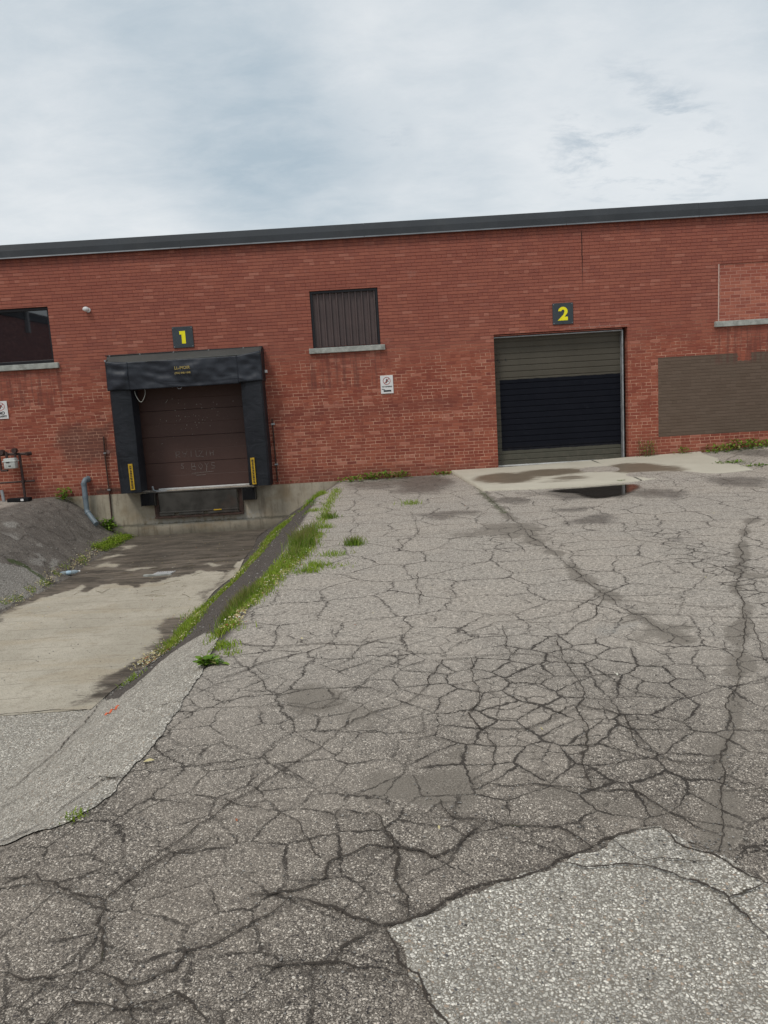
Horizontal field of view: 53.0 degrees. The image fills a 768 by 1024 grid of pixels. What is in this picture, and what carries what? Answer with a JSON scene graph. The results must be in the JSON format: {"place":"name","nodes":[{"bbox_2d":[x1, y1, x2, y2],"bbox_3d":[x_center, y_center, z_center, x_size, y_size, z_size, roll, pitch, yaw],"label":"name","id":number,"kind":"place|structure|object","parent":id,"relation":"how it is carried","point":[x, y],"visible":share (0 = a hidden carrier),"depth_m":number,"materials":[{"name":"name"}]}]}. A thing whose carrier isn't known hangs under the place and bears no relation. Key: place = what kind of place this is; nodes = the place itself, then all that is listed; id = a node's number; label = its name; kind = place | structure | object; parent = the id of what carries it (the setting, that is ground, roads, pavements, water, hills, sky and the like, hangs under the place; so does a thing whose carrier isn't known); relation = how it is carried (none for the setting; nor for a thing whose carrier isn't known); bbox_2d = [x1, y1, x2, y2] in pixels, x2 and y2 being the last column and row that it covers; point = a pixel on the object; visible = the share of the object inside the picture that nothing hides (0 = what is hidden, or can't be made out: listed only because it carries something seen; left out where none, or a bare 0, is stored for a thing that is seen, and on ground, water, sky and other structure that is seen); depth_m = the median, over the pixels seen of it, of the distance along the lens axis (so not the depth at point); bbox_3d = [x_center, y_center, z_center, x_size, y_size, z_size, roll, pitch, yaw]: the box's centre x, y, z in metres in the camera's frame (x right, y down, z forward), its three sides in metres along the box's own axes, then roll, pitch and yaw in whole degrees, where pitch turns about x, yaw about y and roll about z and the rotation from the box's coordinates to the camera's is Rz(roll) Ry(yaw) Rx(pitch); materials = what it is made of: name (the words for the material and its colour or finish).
{"place":"outdoors","nodes":[
{"label":"outdoors","id":0,"kind":"place"},
{"bbox_2d":[0,445,767,1023],"bbox_3d":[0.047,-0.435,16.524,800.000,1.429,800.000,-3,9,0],"label":"ground","id":1,"kind":"structure","parent":0,"point":[196,893],"depth_m":3.92,"materials":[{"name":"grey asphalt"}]},
{"bbox_2d":[7,497,31,501],"bbox_3d":[-7.662,-0.260,16.178,0.450,0.075,0.186,-3,9,0],"label":"ground box","id":2,"kind":"object","parent":1,"relation":"on","point":[21,499],"visible":1,"depth_m":16.09,"materials":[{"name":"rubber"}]},
{"bbox_2d":[54,487,71,499],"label":"weed","id":3,"kind":"object","parent":1,"relation":"on","point":[63,495],"visible":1,"depth_m":16.33,"materials":[{"name":"green plant"}]},
{"bbox_2d":[60,570,79,574],"bbox_3d":[-5.368,1.034,13.166,0.322,0.077,0.076,-8,10,-25],"label":"plastic bottle","id":4,"kind":"object","parent":1,"relation":"on","point":[69,572],"visible":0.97,"depth_m":13.14,"materials":[{"name":"white"}]},
{"bbox_2d":[0,633,217,844],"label":"worn asphalt strip","id":5,"kind":"object","parent":1,"relation":"on","point":[127,732],"visible":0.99,"depth_m":4.84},
{"bbox_2d":[59,806,88,824],"bbox_3d":[-1.369,1.342,3.404,0.129,0.033,0.139,-3,9,0],"label":"grass tuft","id":6,"kind":"object","parent":5,"relation":"on","point":[78,816],"visible":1,"depth_m":3.41,"materials":[{"name":"green plant"}]},
{"bbox_2d":[201,637,241,655],"bbox_3d":[-1.186,0.995,5.674,0.268,0.109,0.295,0,9,24],"label":"grass tuft","id":7,"kind":"object","parent":5,"relation":"on","point":[223,643],"visible":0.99,"depth_m":5.69,"materials":[{"name":"green plant"}]},
{"bbox_2d":[0,680,767,937],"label":"patch cracks","id":8,"kind":"object","parent":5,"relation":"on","point":[745,890],"visible":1,"depth_m":2.83,"materials":[{"name":"grey asphalt"}]},
{"bbox_2d":[99,516,122,531],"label":"weed","id":9,"kind":"object","parent":1,"relation":"on","point":[107,523],"visible":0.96,"depth_m":16.46,"materials":[{"name":"green plant"}]},
{"bbox_2d":[117,667,146,688],"bbox_3d":[-2.301,1.505,6.966,0.298,0.167,0.236,-10,11,-37],"label":"grass tuft","id":10,"kind":"object","parent":1,"relation":"on","point":[133,676],"visible":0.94,"depth_m":6.94,"materials":[{"name":"green plant"}]},
{"bbox_2d":[0,529,266,715],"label":"ramp","id":11,"kind":"structure","parent":1,"relation":"on","point":[57,677],"depth_m":10.38,"materials":[{"name":"concrete"}]},
{"bbox_2d":[143,571,174,576],"bbox_3d":[-3.764,1.034,12.884,0.490,0.023,0.235,-3,9,0],"label":"drain grate","id":12,"kind":"object","parent":11,"relation":"on","point":[162,573],"visible":1,"depth_m":12.82,"materials":[{"name":"metal"}]},
{"bbox_2d":[74,549,250,668],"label":"dead twigs","id":13,"kind":"object","parent":11,"relation":"on","point":[181,637],"visible":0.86,"depth_m":8.39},
{"bbox_2d":[2,492,767,828],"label":"fallen seeds","id":14,"kind":"object","parent":11,"relation":"on","point":[204,608],"visible":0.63,"depth_m":8.35,"materials":[{"name":"plant"}]},
{"bbox_2d":[0,487,342,654],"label":"verge grass","id":15,"kind":"structure","parent":1,"relation":"on","point":[182,629],"depth_m":9.23,"materials":[{"name":"green plant"}]},
{"bbox_2d":[192,653,229,665],"bbox_3d":[-1.205,1.023,5.346,0.244,0.069,0.177,-6,9,-18],"label":"weed","id":16,"kind":"object","parent":1,"relation":"on","point":[206,659],"visible":1,"depth_m":5.32,"materials":[{"name":"green plant"}]},
{"bbox_2d":[216,645,241,656],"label":"grass tuft","id":17,"kind":"object","parent":1,"relation":"on","point":[236,651],"visible":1,"depth_m":5.53,"materials":[{"name":"green plant"}]},
{"bbox_2d":[209,520,324,626],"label":"tall grass","id":18,"kind":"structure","parent":1,"relation":"on","point":[302,537],"depth_m":8.59,"materials":[{"name":"green plant"}]},
{"bbox_2d":[293,565,322,574],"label":"grass tuft","id":19,"kind":"object","parent":1,"relation":"on","point":[314,568],"visible":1,"depth_m":7.94,"materials":[{"name":"green plant"}]},
{"bbox_2d":[305,499,320,505],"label":"weed","id":20,"kind":"object","parent":1,"relation":"on","point":[312,502],"visible":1,"depth_m":12.95,"materials":[{"name":"green plant"}]},
{"bbox_2d":[302,507,324,514],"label":"grass tuft","id":21,"kind":"object","parent":1,"relation":"on","point":[314,510],"visible":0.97,"depth_m":12.29,"materials":[{"name":"green plant"}]},
{"bbox_2d":[297,558,332,568],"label":"grass tuft","id":22,"kind":"object","parent":1,"relation":"on","point":[313,562],"visible":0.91,"depth_m":8.16,"materials":[{"name":"green plant"}]},
{"bbox_2d":[306,522,335,528],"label":"grass tuft","id":23,"kind":"object","parent":1,"relation":"on","point":[324,527],"visible":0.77,"depth_m":10.60,"materials":[{"name":"green plant"}]},
{"bbox_2d":[319,510,341,519],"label":"grass tuft","id":24,"kind":"object","parent":1,"relation":"on","point":[329,516],"visible":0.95,"depth_m":11.47,"materials":[{"name":"green plant"}]},
{"bbox_2d":[318,562,355,568],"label":"grass tuft","id":25,"kind":"object","parent":1,"relation":"on","point":[338,563],"visible":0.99,"depth_m":8.12,"materials":[{"name":"green plant"}]},
{"bbox_2d":[317,548,356,557],"bbox_3d":[-0.561,0.451,8.748,0.404,0.070,0.459,2,10,33],"label":"grass tuft","id":26,"kind":"object","parent":1,"relation":"on","point":[335,554],"visible":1,"depth_m":8.71,"materials":[{"name":"green plant"}]},
{"bbox_2d":[339,533,367,546],"bbox_3d":[-0.372,0.333,9.251,0.382,0.144,0.341,-3,9,0],"label":"grass tuft","id":27,"kind":"object","parent":1,"relation":"on","point":[352,541],"visible":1,"depth_m":9.23,"materials":[{"name":"green plant"}]},
{"bbox_2d":[336,475,372,481],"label":"weed","id":28,"kind":"object","parent":1,"relation":"on","point":[353,477],"visible":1,"depth_m":16.17,"materials":[{"name":"green plant"}]},
{"bbox_2d":[356,472,391,479],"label":"weed","id":29,"kind":"object","parent":1,"relation":"on","point":[370,474],"visible":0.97,"depth_m":16.32,"materials":[{"name":"green plant"}]},
{"bbox_2d":[0,199,767,536],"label":"brick building","id":30,"kind":"structure","parent":1,"relation":"on","point":[476,351],"depth_m":16.08,"materials":[{"name":"brick"}]},
{"bbox_2d":[0,401,8,418],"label":"notice sign","id":31,"kind":"object","parent":30,"relation":"attached to","point":[3,411],"visible":1,"depth_m":16.21,"materials":[{"name":"white"}]},
{"bbox_2d":[0,448,34,501],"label":"gas meter","id":32,"kind":"object","parent":30,"relation":"attached to","point":[10,463],"visible":0.97,"depth_m":16.17,"materials":[{"name":"metal"}]},
{"bbox_2d":[0,307,59,371],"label":"window","id":33,"kind":"structure","parent":30,"relation":"in","point":[25,333],"depth_m":16.09,"materials":[{"name":"black glass"}]},
{"bbox_2d":[82,307,90,312],"bbox_3d":[-6.137,-4.173,15.859,0.142,0.114,0.124,-3,9,0],"label":"wall light","id":34,"kind":"object","parent":30,"relation":"attached to","point":[86,309],"visible":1,"depth_m":15.82,"materials":[{"name":"white plastic"}]},
{"bbox_2d":[81,476,98,525],"bbox_3d":[-6.243,-0.232,16.291,0.220,1.031,0.559,-8,10,-28],"label":"drain pipe","id":35,"kind":"object","parent":30,"relation":"attached to","point":[87,511],"visible":1,"depth_m":16.30,"materials":[{"name":"grey plastic"}]},
{"bbox_2d":[103,436,112,522],"bbox_3d":[-5.888,-0.680,16.427,0.060,1.861,0.058,-3,9,0],"label":"conduit pipe","id":36,"kind":"object","parent":30,"relation":"attached to","point":[108,489],"visible":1,"depth_m":16.40,"materials":[{"name":"metal"}]},
{"bbox_2d":[140,493,156,506],"bbox_3d":[-5.012,-0.264,16.412,0.304,0.260,0.194,-3,9,0],"label":"dock bumper","id":37,"kind":"object","parent":30,"relation":"attached to","point":[149,499],"visible":1,"depth_m":16.33,"materials":[{"name":"rubber"}]},
{"bbox_2d":[172,326,193,347],"bbox_3d":[-4.181,-3.635,16.001,0.426,0.430,0.022,-3,9,0],"label":"number sign","id":38,"kind":"object","parent":30,"relation":"attached to","point":[183,337],"visible":1,"depth_m":15.99,"materials":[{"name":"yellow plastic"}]},
{"bbox_2d":[104,346,272,493],"bbox_3d":[-4.071,-1.901,16.022,3.375,2.878,0.512,-3,9,0],"label":"dock shelter","id":39,"kind":"object","parent":30,"relation":"attached to","point":[128,376],"visible":1,"depth_m":15.80,"materials":[{"name":"fabric"}]},
{"bbox_2d":[137,383,248,491],"bbox_3d":[-4.098,-1.756,16.479,2.700,2.582,0.292,-3,9,0],"label":"dock door","id":40,"kind":"structure","parent":30,"relation":"in","point":[193,436],"depth_m":16.63,"materials":[{"name":"brown paint"}]},
{"bbox_2d":[146,486,251,518],"bbox_3d":[-3.926,-0.196,16.458,2.240,0.575,0.134,-3,9,0],"label":"dock leveller","id":41,"kind":"object","parent":30,"relation":"attached to","point":[195,501],"visible":0.99,"depth_m":16.43,"materials":[{"name":"metal"}]},
{"bbox_2d":[242,487,256,499],"bbox_3d":[-2.866,-0.390,16.403,0.284,0.260,0.194,-3,9,0],"label":"dock bumper","id":42,"kind":"object","parent":30,"relation":"attached to","point":[248,493],"visible":1,"depth_m":16.32,"materials":[{"name":"rubber"}]},
{"bbox_2d":[271,419,277,481],"bbox_3d":[-2.312,-1.307,16.353,0.075,1.340,0.047,-3,9,0],"label":"cable conduit","id":43,"kind":"object","parent":30,"relation":"attached to","point":[272,424],"visible":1,"depth_m":16.34,"materials":[{"name":"metal"}]},
{"bbox_2d":[380,375,393,393],"bbox_3d":[0.061,-2.679,16.165,0.265,0.375,0.017,-3,9,0],"label":"notice sign","id":44,"kind":"object","parent":30,"relation":"attached to","point":[386,381],"visible":1,"depth_m":16.16,"materials":[{"name":"white"}]},
{"bbox_2d":[494,329,625,466],"bbox_3d":[3.752,-2.414,16.407,2.870,2.765,0.132,-3,9,0],"label":"overhead door","id":45,"kind":"structure","parent":30,"relation":"in","point":[560,397],"depth_m":16.45,"materials":[{"name":"paint"}]},
{"bbox_2d":[552,302,572,324],"bbox_3d":[3.709,-4.115,15.964,0.426,0.430,0.022,-3,9,0],"label":"number sign","id":46,"kind":"object","parent":30,"relation":"attached to","point":[562,313],"visible":1,"depth_m":15.96,"materials":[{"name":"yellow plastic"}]},
{"bbox_2d":[714,261,767,326],"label":"bricked up window","id":47,"kind":"structure","parent":30,"relation":"in","point":[742,287],"depth_m":15.95,"materials":[{"name":"brick"}]},
{"bbox_2d":[0,495,767,1023],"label":"ground cracks","id":48,"kind":"object","parent":1,"relation":"on","point":[402,847],"visible":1,"depth_m":2.93,"materials":[{"name":"black asphalt"}]},
{"bbox_2d":[369,470,411,477],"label":"weed","id":49,"kind":"object","parent":1,"relation":"on","point":[386,474],"visible":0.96,"depth_m":16.31,"materials":[{"name":"green plant"}]},
{"bbox_2d":[394,499,421,505],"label":"grass tuft","id":50,"kind":"object","parent":1,"relation":"on","point":[413,503],"visible":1,"depth_m":12.37,"materials":[{"name":"green plant"}]},
{"bbox_2d":[432,471,451,475],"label":"weed","id":51,"kind":"object","parent":1,"relation":"on","point":[442,472],"visible":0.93,"depth_m":16.33,"materials":[{"name":"green plant"}]},
{"bbox_2d":[388,826,767,1023],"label":"asphalt patch","id":52,"kind":"object","parent":1,"relation":"on","point":[653,914],"visible":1,"depth_m":2.45,"materials":[{"name":"grey asphalt"}]},
{"bbox_2d":[553,484,638,497],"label":"puddle","id":53,"kind":"object","parent":1,"relation":"on","point":[603,491],"visible":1,"depth_m":12.60,"materials":[{"name":"grey liquid"}]},
{"bbox_2d":[451,451,752,490],"bbox_3d":[4.114,-0.766,14.815,5.334,0.249,3.340,-3,9,0],"label":"concrete apron","id":54,"kind":"object","parent":1,"relation":"on","point":[551,475],"visible":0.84,"depth_m":14.64,"materials":[{"name":"beige concrete"}]},
{"bbox_2d":[637,437,656,456],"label":"shrub","id":55,"kind":"object","parent":1,"relation":"on","point":[646,453],"visible":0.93,"depth_m":16.28,"materials":[{"name":"green plant"}]},
{"bbox_2d":[673,445,691,453],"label":"weed","id":56,"kind":"object","parent":1,"relation":"on","point":[682,449],"visible":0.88,"depth_m":16.28,"materials":[{"name":"green plant"}]},
{"bbox_2d":[701,443,745,452],"bbox_3d":[7.214,-1.353,16.159,0.982,0.205,0.554,-3,9,0],"label":"weed","id":57,"kind":"object","parent":1,"relation":"on","point":[717,449],"visible":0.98,"depth_m":16.18,"materials":[{"name":"green plant"}]},
{"bbox_2d":[715,459,745,463],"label":"weed","id":58,"kind":"object","parent":1,"relation":"on","point":[736,461],"visible":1,"depth_m":14.55,"materials":[{"name":"green plant"}]},
{"bbox_2d":[727,436,763,449],"bbox_3d":[7.655,-1.455,16.179,0.981,0.319,0.531,-3,9,0],"label":"weed","id":59,"kind":"object","parent":1,"relation":"on","point":[749,441],"visible":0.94,"depth_m":16.19,"materials":[{"name":"green plant"}]},
{"bbox_2d":[741,463,767,466],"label":"weed","id":60,"kind":"object","parent":1,"relation":"on","point":[755,464],"visible":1,"depth_m":14.01,"materials":[{"name":"green plant"}]},
{"bbox_2d":[745,439,767,446],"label":"weed","id":61,"kind":"object","parent":1,"relation":"on","point":[746,444],"visible":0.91,"depth_m":16.22,"materials":[{"name":"green plant"}]},
{"bbox_2d":[0,0,767,244],"label":"sky","id":62,"kind":"structure","parent":0,"point":[119,118],"materials":[{"name":"white"}]}
]}

